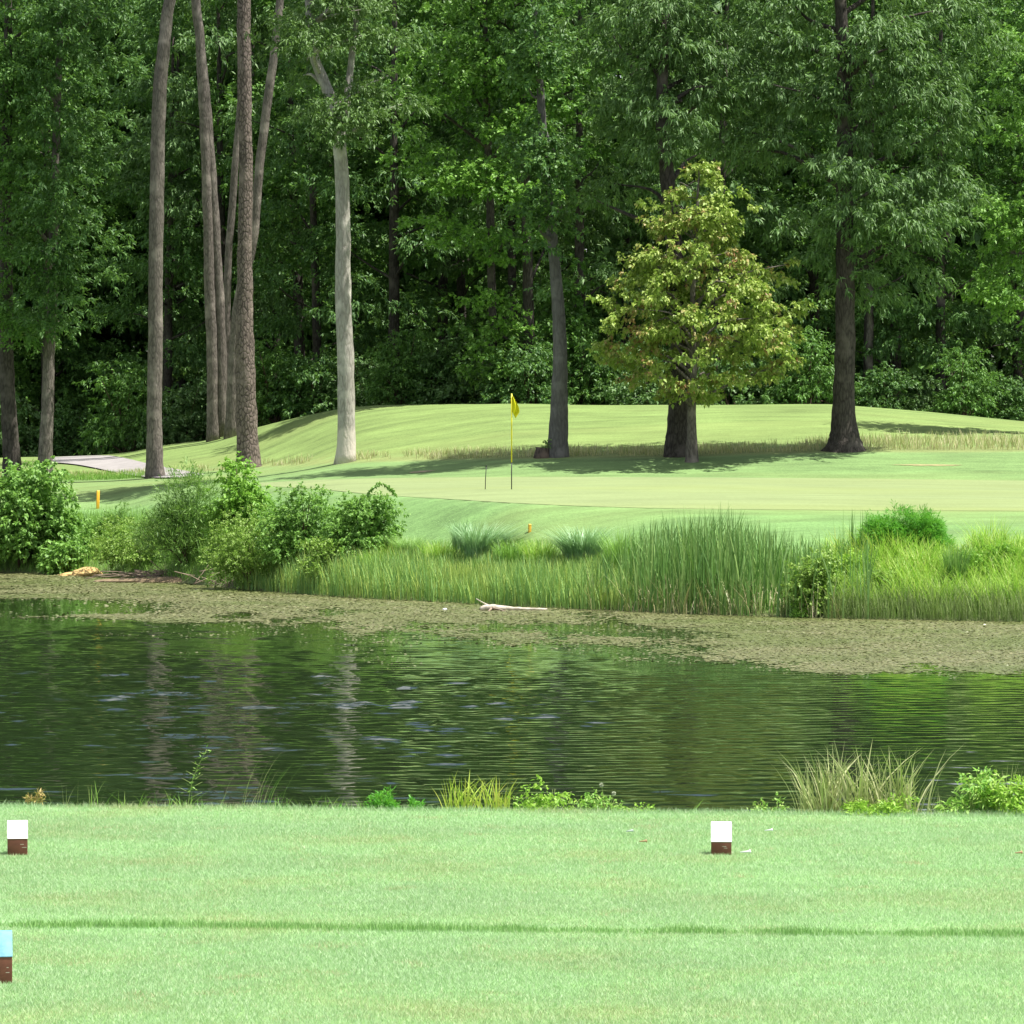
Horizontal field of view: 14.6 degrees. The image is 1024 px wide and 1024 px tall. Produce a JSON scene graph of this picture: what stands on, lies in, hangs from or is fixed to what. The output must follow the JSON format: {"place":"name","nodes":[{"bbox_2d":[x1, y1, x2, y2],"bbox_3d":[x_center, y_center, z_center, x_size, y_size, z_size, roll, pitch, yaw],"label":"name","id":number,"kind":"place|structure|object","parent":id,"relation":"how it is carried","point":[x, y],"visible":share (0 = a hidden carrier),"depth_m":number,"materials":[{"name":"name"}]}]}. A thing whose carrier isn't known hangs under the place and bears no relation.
{"place":"outdoors","nodes":[
{"label":"outdoors","id":0,"kind":"place"},
{"bbox_2d":[53,455,197,476],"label":"cart path","id":1,"kind":"structure","parent":0,"point":[108,462],"depth_m":148.16,"materials":[{"name":"concrete"}]},
{"bbox_2d":[30,503,238,566],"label":"bank grass","id":2,"kind":"structure","parent":0,"point":[99,514],"depth_m":115.40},
{"bbox_2d":[0,799,1023,1023],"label":"tee grass","id":3,"kind":"structure","parent":0,"point":[161,981],"depth_m":14.58,"materials":[{"name":"plant"}]},
{"bbox_2d":[0,573,1023,813],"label":"pond water","id":4,"kind":"structure","parent":0,"point":[85,706],"depth_m":54.59,"materials":[{"name":"green liquid"}]},
{"bbox_2d":[0,572,1023,677],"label":"pond weed","id":5,"kind":"object","parent":4,"relation":"on","point":[793,635],"visible":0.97,"depth_m":82.13,"materials":[{"name":"plant"}]},
{"bbox_2d":[0,404,1023,1023],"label":"ground","id":6,"kind":"structure","parent":0,"point":[394,430],"depth_m":100.35,"materials":[{"name":"plant"}]},
{"bbox_2d":[0,930,12,983],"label":"tee marker","id":7,"kind":"object","parent":6,"relation":"on","point":[6,954],"visible":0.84,"depth_m":12.70,"materials":[{"name":"blue paint"}]},
{"bbox_2d":[7,820,27,855],"bbox_3d":[-2.070,1.378,16.741,0.085,0.168,0.103,0,1,-7],"label":"tee marker","id":8,"kind":"object","parent":6,"relation":"on","point":[17,836],"visible":0.87,"depth_m":16.70,"materials":[{"name":"white paint"}]},
{"bbox_2d":[0,395,77,457],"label":"understory shrub","id":9,"kind":"object","parent":6,"relation":"on","point":[29,451],"visible":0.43,"depth_m":164.13,"materials":[{"name":"green plant"}]},
{"bbox_2d":[0,455,93,568],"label":"broadleaf bush","id":10,"kind":"object","parent":6,"relation":"on","point":[32,512],"visible":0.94,"depth_m":116.48,"materials":[{"name":"green plant"}]},
{"bbox_2d":[34,536,92,574],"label":"broadleaf bush","id":11,"kind":"object","parent":6,"relation":"on","point":[60,555],"visible":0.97,"depth_m":115.09,"materials":[{"name":"green plant"}]},
{"bbox_2d":[0,0,129,477],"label":"hardwood tree","id":12,"kind":"object","parent":6,"relation":"on","point":[10,181],"visible":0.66,"depth_m":138.70,"materials":[{"name":"green plant"}]},
{"bbox_2d":[0,0,140,415],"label":"forest tree","id":13,"kind":"object","parent":6,"relation":"on","point":[67,393],"visible":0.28,"depth_m":171.00,"materials":[{"name":"green plant"}]},
{"bbox_2d":[27,401,118,456],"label":"understory shrub","id":14,"kind":"object","parent":6,"relation":"on","point":[64,421],"visible":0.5,"depth_m":163.67,"materials":[{"name":"green plant"}]},
{"bbox_2d":[1,0,148,439],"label":"forest tree","id":15,"kind":"object","parent":6,"relation":"on","point":[65,349],"visible":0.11,"depth_m":173.84,"materials":[{"name":"green plant"}]},
{"bbox_2d":[0,0,151,477],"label":"hardwood tree","id":16,"kind":"object","parent":6,"relation":"on","point":[51,251],"visible":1,"depth_m":137.45,"materials":[{"name":"green plant"}]},
{"bbox_2d":[55,468,144,480],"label":"uncut grass","id":17,"kind":"structure","parent":6,"relation":"on","point":[125,474],"depth_m":139.43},
{"bbox_2d":[72,349,181,455],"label":"understory shrub","id":18,"kind":"object","parent":6,"relation":"on","point":[97,438],"visible":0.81,"depth_m":159.96,"materials":[{"name":"green plant"}]},
{"bbox_2d":[81,515,175,572],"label":"shrub","id":19,"kind":"object","parent":6,"relation":"on","point":[117,550],"visible":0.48,"depth_m":112.52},
{"bbox_2d":[108,376,206,451],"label":"understory shrub","id":20,"kind":"object","parent":6,"relation":"on","point":[195,427],"visible":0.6,"depth_m":159.06,"materials":[{"name":"green plant"}]},
{"bbox_2d":[145,0,175,478],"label":"pine tree","id":21,"kind":"object","parent":6,"relation":"on","point":[154,467],"visible":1,"depth_m":136.24,"materials":[{"name":"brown plant"}]},
{"bbox_2d":[69,0,270,420],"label":"forest tree","id":22,"kind":"object","parent":6,"relation":"on","point":[184,292],"visible":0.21,"depth_m":170.18,"materials":[{"name":"green plant"}]},
{"bbox_2d":[83,0,262,420],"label":"forest tree","id":23,"kind":"object","parent":6,"relation":"on","point":[130,97],"visible":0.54,"depth_m":163.37,"materials":[{"name":"green plant"}]},
{"bbox_2d":[124,455,222,569],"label":"willow bush","id":24,"kind":"object","parent":6,"relation":"on","point":[183,521],"visible":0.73,"depth_m":108.92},
{"bbox_2d":[99,0,266,414],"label":"forest tree","id":25,"kind":"object","parent":6,"relation":"on","point":[181,382],"visible":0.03,"depth_m":176.77,"materials":[{"name":"green plant"}]},
{"bbox_2d":[191,0,226,441],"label":"pine tree","id":26,"kind":"object","parent":6,"relation":"on","point":[216,346],"visible":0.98,"depth_m":150.75,"materials":[{"name":"brown plant"}]},
{"bbox_2d":[105,0,351,343],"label":"forest tree","id":27,"kind":"object","parent":6,"relation":"on","point":[185,127],"visible":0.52,"depth_m":162.04,"materials":[{"name":"green plant"}]},
{"bbox_2d":[224,99,238,375],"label":"pine tree","id":28,"kind":"object","parent":6,"relation":"on","point":[230,225],"visible":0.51,"depth_m":152.74,"materials":[{"name":"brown plant"}]},
{"bbox_2d":[143,0,334,411],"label":"forest tree","id":29,"kind":"object","parent":6,"relation":"on","point":[191,79],"visible":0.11,"depth_m":170.05,"materials":[{"name":"green plant"}]},
{"bbox_2d":[200,451,278,546],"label":"sapling","id":30,"kind":"object","parent":6,"relation":"on","point":[242,492],"visible":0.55,"depth_m":106.76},
{"bbox_2d":[196,503,290,589],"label":"leaf bush","id":31,"kind":"object","parent":6,"relation":"on","point":[236,558],"visible":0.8,"depth_m":102.93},
{"bbox_2d":[235,0,261,469],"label":"pine tree","id":32,"kind":"object","parent":6,"relation":"on","point":[246,419],"visible":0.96,"depth_m":135.29,"materials":[{"name":"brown plant"}]},
{"bbox_2d":[223,0,283,438],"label":"pine tree","id":33,"kind":"object","parent":6,"relation":"on","point":[230,429],"visible":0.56,"depth_m":149.68,"materials":[{"name":"brown plant"}]},
{"bbox_2d":[180,7,367,422],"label":"forest tree","id":34,"kind":"object","parent":6,"relation":"on","point":[283,261],"visible":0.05,"depth_m":173.46,"materials":[{"name":"green plant"}]},
{"bbox_2d":[254,328,323,426],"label":"understory shrub","id":35,"kind":"object","parent":6,"relation":"on","point":[263,372],"visible":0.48,"depth_m":154.02,"materials":[{"name":"green plant"}]},
{"bbox_2d":[249,478,342,565],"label":"berry bush","id":36,"kind":"object","parent":6,"relation":"on","point":[284,542],"visible":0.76,"depth_m":101.70,"materials":[{"name":"green plant"}]},
{"bbox_2d":[178,0,425,415],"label":"forest tree","id":37,"kind":"object","parent":6,"relation":"on","point":[231,97],"visible":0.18,"depth_m":161.71,"materials":[{"name":"green plant"}]},
{"bbox_2d":[256,344,371,420],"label":"understory shrub","id":38,"kind":"object","parent":6,"relation":"on","point":[310,376],"visible":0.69,"depth_m":152.79,"materials":[{"name":"green plant"}]},
{"bbox_2d":[216,0,416,384],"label":"forest tree","id":39,"kind":"object","parent":6,"relation":"on","point":[279,322],"visible":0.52,"depth_m":156.64,"materials":[{"name":"green plant"}]},
{"bbox_2d":[295,535,360,582],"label":"leafy weed","id":40,"kind":"object","parent":6,"relation":"on","point":[321,552],"visible":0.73,"depth_m":99.60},
{"bbox_2d":[244,0,442,464],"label":"hardwood tree","id":41,"kind":"object","parent":6,"relation":"on","point":[301,29],"visible":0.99,"depth_m":127.46,"materials":[{"name":"green plant"}]},
{"bbox_2d":[252,0,437,387],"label":"forest tree","id":42,"kind":"object","parent":6,"relation":"on","point":[381,239],"visible":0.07,"depth_m":171.30,"materials":[{"name":"green plant"}]},
{"bbox_2d":[306,349,395,413],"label":"understory shrub","id":43,"kind":"object","parent":6,"relation":"on","point":[357,388],"visible":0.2,"depth_m":151.69,"materials":[{"name":"green plant"}]},
{"bbox_2d":[316,481,410,561],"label":"vine bush","id":44,"kind":"object","parent":6,"relation":"on","point":[362,524],"visible":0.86,"depth_m":99.85,"materials":[{"name":"green plant"}]},
{"bbox_2d":[273,0,480,386],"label":"forest tree","id":45,"kind":"object","parent":6,"relation":"on","point":[393,301],"visible":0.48,"depth_m":154.57,"materials":[{"name":"green plant"}]},
{"bbox_2d":[355,318,444,405],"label":"understory shrub","id":46,"kind":"object","parent":6,"relation":"on","point":[380,394],"visible":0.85,"depth_m":148.07,"materials":[{"name":"green plant"}]},
{"bbox_2d":[295,0,540,382],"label":"forest tree","id":47,"kind":"object","parent":6,"relation":"on","point":[409,16],"visible":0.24,"depth_m":157.65,"materials":[{"name":"green plant"}]},
{"bbox_2d":[378,342,480,404],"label":"understory shrub","id":48,"kind":"object","parent":6,"relation":"on","point":[446,363],"visible":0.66,"depth_m":147.69,"materials":[{"name":"green plant"}]},
{"bbox_2d":[237,542,633,610],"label":"sedge","id":49,"kind":"object","parent":6,"relation":"on","point":[502,581],"visible":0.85,"depth_m":95.03,"materials":[{"name":"plant"}]},
{"bbox_2d":[365,11,541,363],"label":"forest tree","id":50,"kind":"object","parent":6,"relation":"on","point":[462,289],"visible":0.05,"depth_m":165.56,"materials":[{"name":"green plant"}]},
{"bbox_2d":[407,325,542,404],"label":"understory shrub","id":51,"kind":"object","parent":6,"relation":"on","point":[448,389],"visible":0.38,"depth_m":147.17,"materials":[{"name":"green plant"}]},
{"bbox_2d":[432,770,519,810],"bbox_3d":[-0.124,1.339,18.905,0.401,0.237,0.360,-1,1,-37],"label":"blade clump","id":52,"kind":"object","parent":6,"relation":"on","point":[497,801],"visible":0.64,"depth_m":18.90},
{"bbox_2d":[375,0,595,403],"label":"gum tree","id":53,"kind":"object","parent":6,"relation":"on","point":[488,171],"visible":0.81,"depth_m":143.84,"materials":[{"name":"green plant"}]},
{"bbox_2d":[446,520,548,558],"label":"grass clump","id":54,"kind":"object","parent":6,"relation":"on","point":[470,539],"visible":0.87,"depth_m":96.60,"materials":[{"name":"green plant"}]},
{"bbox_2d":[0,0,1023,454],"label":"wood","id":55,"kind":"object","parent":6,"relation":"on","point":[376,216],"visible":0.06,"depth_m":178.98,"materials":[{"name":"green plant"}]},
{"bbox_2d":[0,537,1023,619],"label":"bank grass","id":56,"kind":"structure","parent":6,"relation":"on","point":[198,568],"depth_m":97.07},
{"bbox_2d":[410,0,628,352],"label":"forest tree","id":57,"kind":"object","parent":6,"relation":"on","point":[510,270],"visible":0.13,"depth_m":155.28,"materials":[{"name":"green plant"}]},
{"bbox_2d":[400,0,641,383],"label":"forest tree","id":58,"kind":"object","parent":6,"relation":"on","point":[579,315],"visible":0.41,"depth_m":146.27,"materials":[{"name":"green plant"}]},
{"bbox_2d":[464,336,583,404],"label":"understory shrub","id":59,"kind":"object","parent":6,"relation":"on","point":[541,357],"visible":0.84,"depth_m":143.88,"materials":[{"name":"green plant"}]},
{"bbox_2d":[491,0,597,457],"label":"gum tree","id":60,"kind":"object","parent":6,"relation":"on","point":[543,159],"visible":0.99,"depth_m":120.64,"materials":[{"name":"green plant"}]},
{"bbox_2d":[507,774,585,812],"bbox_3d":[0.176,1.372,18.874,0.351,0.274,0.351,-1,1,-30],"label":"leafy weed","id":61,"kind":"object","parent":6,"relation":"on","point":[545,801],"visible":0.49,"depth_m":18.85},
{"bbox_2d":[459,0,652,372],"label":"forest tree","id":62,"kind":"object","parent":6,"relation":"on","point":[505,278],"visible":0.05,"depth_m":161.75,"materials":[{"name":"green plant"}]},
{"bbox_2d":[527,315,625,404],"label":"understory shrub","id":63,"kind":"object","parent":6,"relation":"on","point":[583,389],"visible":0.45,"depth_m":144.95,"materials":[{"name":"green plant"}]},
{"bbox_2d":[537,523,624,562],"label":"grass clump","id":64,"kind":"object","parent":6,"relation":"on","point":[582,545],"visible":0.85,"depth_m":93.72,"materials":[{"name":"green plant"}]},
{"bbox_2d":[473,0,716,357],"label":"forest tree","id":65,"kind":"object","parent":6,"relation":"on","point":[595,238],"visible":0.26,"depth_m":148.59,"materials":[{"name":"green plant"}]},
{"bbox_2d":[569,332,668,404],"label":"understory shrub","id":66,"kind":"object","parent":6,"relation":"on","point":[594,365],"visible":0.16,"depth_m":145.38,"materials":[{"name":"green plant"}]},
{"bbox_2d":[591,527,646,571],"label":"grass clump","id":67,"kind":"object","parent":6,"relation":"on","point":[613,548],"visible":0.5,"depth_m":92.08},
{"bbox_2d":[522,0,732,343],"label":"forest tree","id":68,"kind":"object","parent":6,"relation":"on","point":[629,240],"visible":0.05,"depth_m":155.52,"materials":[{"name":"green plant"}]},
{"bbox_2d":[590,337,719,404],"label":"understory shrub","id":69,"kind":"object","parent":6,"relation":"on","point":[623,391],"visible":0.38,"depth_m":142.97,"materials":[{"name":"green plant"}]},
{"bbox_2d":[551,0,793,457],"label":"oak tree","id":70,"kind":"object","parent":6,"relation":"on","point":[664,113],"visible":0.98,"depth_m":120.64,"materials":[{"name":"green plant"}]},
{"bbox_2d":[585,159,817,462],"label":"maple tree","id":71,"kind":"object","parent":6,"relation":"on","point":[655,329],"visible":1,"depth_m":118.62,"materials":[{"name":"green plant"}]},
{"bbox_2d":[564,564,856,618],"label":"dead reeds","id":72,"kind":"object","parent":6,"relation":"on","point":[702,604],"visible":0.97,"depth_m":87.45,"materials":[{"name":"green plant"}]},
{"bbox_2d":[608,0,814,393],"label":"forest tree","id":73,"kind":"object","parent":6,"relation":"on","point":[774,261],"visible":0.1,"depth_m":153.56,"materials":[{"name":"green plant"}]},
{"bbox_2d":[595,0,836,369],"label":"forest tree","id":74,"kind":"object","parent":6,"relation":"on","point":[775,229],"visible":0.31,"depth_m":147.28,"materials":[{"name":"green plant"}]},
{"bbox_2d":[637,320,797,404],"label":"understory shrub","id":75,"kind":"object","parent":6,"relation":"on","point":[748,392],"visible":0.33,"depth_m":143.90,"materials":[{"name":"green plant"}]},
{"bbox_2d":[711,822,731,854],"bbox_3d":[0.877,1.382,16.761,0.087,0.160,0.110,0,1,3],"label":"tee marker","id":76,"kind":"object","parent":6,"relation":"on","point":[721,836],"visible":0.85,"depth_m":16.72,"materials":[{"name":"white paint"}]},
{"bbox_2d":[572,502,881,618],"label":"cattails","id":77,"kind":"object","parent":6,"relation":"on","point":[693,559],"visible":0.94,"depth_m":88.09,"materials":[{"name":"plant"}]},
{"bbox_2d":[771,752,844,813],"bbox_3d":[1.374,1.305,18.782,0.385,0.360,0.278,0,1,0],"label":"dry reed clump","id":78,"kind":"object","parent":6,"relation":"on","point":[805,805],"visible":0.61,"depth_m":18.78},
{"bbox_2d":[755,315,861,403],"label":"understory shrub","id":79,"kind":"object","parent":6,"relation":"on","point":[819,389],"visible":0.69,"depth_m":143.12,"materials":[{"name":"green plant"}]},
{"bbox_2d":[780,547,850,614],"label":"sapling","id":80,"kind":"object","parent":6,"relation":"on","point":[822,573],"visible":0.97,"depth_m":85.99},
{"bbox_2d":[724,0,913,403],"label":"forest tree","id":81,"kind":"object","parent":6,"relation":"on","point":[814,298],"visible":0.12,"depth_m":161.16,"materials":[{"name":"green plant"}]},
{"bbox_2d":[695,0,1023,452],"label":"oak tree","id":82,"kind":"object","parent":6,"relation":"on","point":[841,168],"visible":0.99,"depth_m":120.61,"materials":[{"name":"green plant"}]},
{"bbox_2d":[788,739,959,814],"bbox_3d":[1.683,1.273,18.793,0.909,0.428,0.554,0,1,0],"label":"dry reed clump","id":83,"kind":"object","parent":6,"relation":"on","point":[839,782],"visible":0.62,"depth_m":18.76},
{"bbox_2d":[840,792,919,815],"bbox_3d":[1.722,1.394,18.615,0.398,0.187,0.355,0,1,0],"label":"weed","id":84,"kind":"object","parent":6,"relation":"on","point":[884,807],"visible":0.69,"depth_m":18.58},
{"bbox_2d":[789,0,976,406],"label":"forest tree","id":85,"kind":"object","parent":6,"relation":"on","point":[831,320],"visible":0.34,"depth_m":147.68,"materials":[{"name":"green plant"}]},
{"bbox_2d":[774,0,998,398],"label":"forest tree","id":86,"kind":"object","parent":6,"relation":"on","point":[897,361],"visible":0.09,"depth_m":152.20,"materials":[{"name":"green plant"}]},
{"bbox_2d":[853,499,920,549],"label":"feathery bush","id":87,"kind":"object","parent":6,"relation":"on","point":[894,526],"visible":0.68,"depth_m":88.62,"materials":[{"name":"green plant"}]},
{"bbox_2d":[854,361,925,410],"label":"understory shrub","id":88,"kind":"object","parent":6,"relation":"on","point":[892,381],"visible":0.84,"depth_m":144.36,"materials":[{"name":"green plant"}]},
{"bbox_2d":[807,518,1023,615],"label":"tall grass","id":89,"kind":"structure","parent":6,"relation":"on","point":[910,563],"depth_m":86.39,"materials":[{"name":"plant"}]},
{"bbox_2d":[886,504,957,550],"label":"feathery bush","id":90,"kind":"object","parent":6,"relation":"on","point":[928,524],"visible":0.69,"depth_m":88.57,"materials":[{"name":"green plant"}]},
{"bbox_2d":[821,573,1023,621],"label":"shore grass","id":91,"kind":"structure","parent":6,"relation":"on","point":[935,613],"depth_m":84.78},
{"bbox_2d":[883,367,967,414],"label":"understory shrub","id":92,"kind":"object","parent":6,"relation":"on","point":[924,402],"visible":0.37,"depth_m":145.41,"materials":[{"name":"green plant"}]},
{"bbox_2d":[855,0,1023,397],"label":"forest tree","id":93,"kind":"object","parent":6,"relation":"on","point":[948,236],"visible":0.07,"depth_m":161.06,"materials":[{"name":"green plant"}]},
{"bbox_2d":[857,0,1023,398],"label":"forest tree","id":94,"kind":"object","parent":6,"relation":"on","point":[941,342],"visible":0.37,"depth_m":147.72,"materials":[{"name":"green plant"}]},
{"bbox_2d":[938,542,974,582],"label":"grass clump","id":95,"kind":"object","parent":6,"relation":"on","point":[955,562],"visible":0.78,"depth_m":85.97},
{"bbox_2d":[901,0,1023,417],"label":"forest tree","id":96,"kind":"object","parent":6,"relation":"on","point":[1013,371],"visible":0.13,"depth_m":153.12,"materials":[{"name":"green plant"}]},
{"bbox_2d":[921,337,1011,417],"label":"understory shrub","id":97,"kind":"object","parent":6,"relation":"on","point":[965,392],"visible":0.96,"depth_m":143.23,"materials":[{"name":"green plant"}]},
{"bbox_2d":[933,765,1013,816],"bbox_3d":[2.156,1.364,18.681,0.392,0.360,0.350,-1,1,-45],"label":"leafy weed","id":98,"kind":"object","parent":6,"relation":"on","point":[968,797],"visible":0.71,"depth_m":18.66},
{"bbox_2d":[944,0,1023,364],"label":"forest tree","id":99,"kind":"object","parent":6,"relation":"on","point":[1017,160],"visible":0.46,"depth_m":146.69,"materials":[{"name":"green plant"}]},
{"bbox_2d":[956,6,1023,327],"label":"gum tree","id":100,"kind":"object","parent":6,"relation":"on","point":[986,290],"visible":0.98,"depth_m":127.31,"materials":[{"name":"green plant"}]},
{"bbox_2d":[957,371,1023,420],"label":"understory shrub","id":101,"kind":"object","parent":6,"relation":"on","point":[1010,412],"visible":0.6,"depth_m":144.27,"materials":[{"name":"green plant"}]},
{"bbox_2d":[973,769,1023,816],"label":"leafy weed","id":102,"kind":"object","parent":6,"relation":"on","point":[1011,804],"visible":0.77,"depth_m":18.59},
{"bbox_2d":[0,915,1023,937],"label":"grass strip","id":103,"kind":"object","parent":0,"point":[137,923],"depth_m":14.08,"materials":[{"name":"plant"}]},
{"bbox_2d":[0,428,1023,476],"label":"dry grass","id":104,"kind":"structure","parent":0,"point":[903,441],"depth_m":122.84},
{"bbox_2d":[256,477,1023,510],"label":"putting green","id":105,"kind":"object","parent":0,"point":[807,493],"visible":0.94,"depth_m":106.62,"materials":[{"name":"plant"}]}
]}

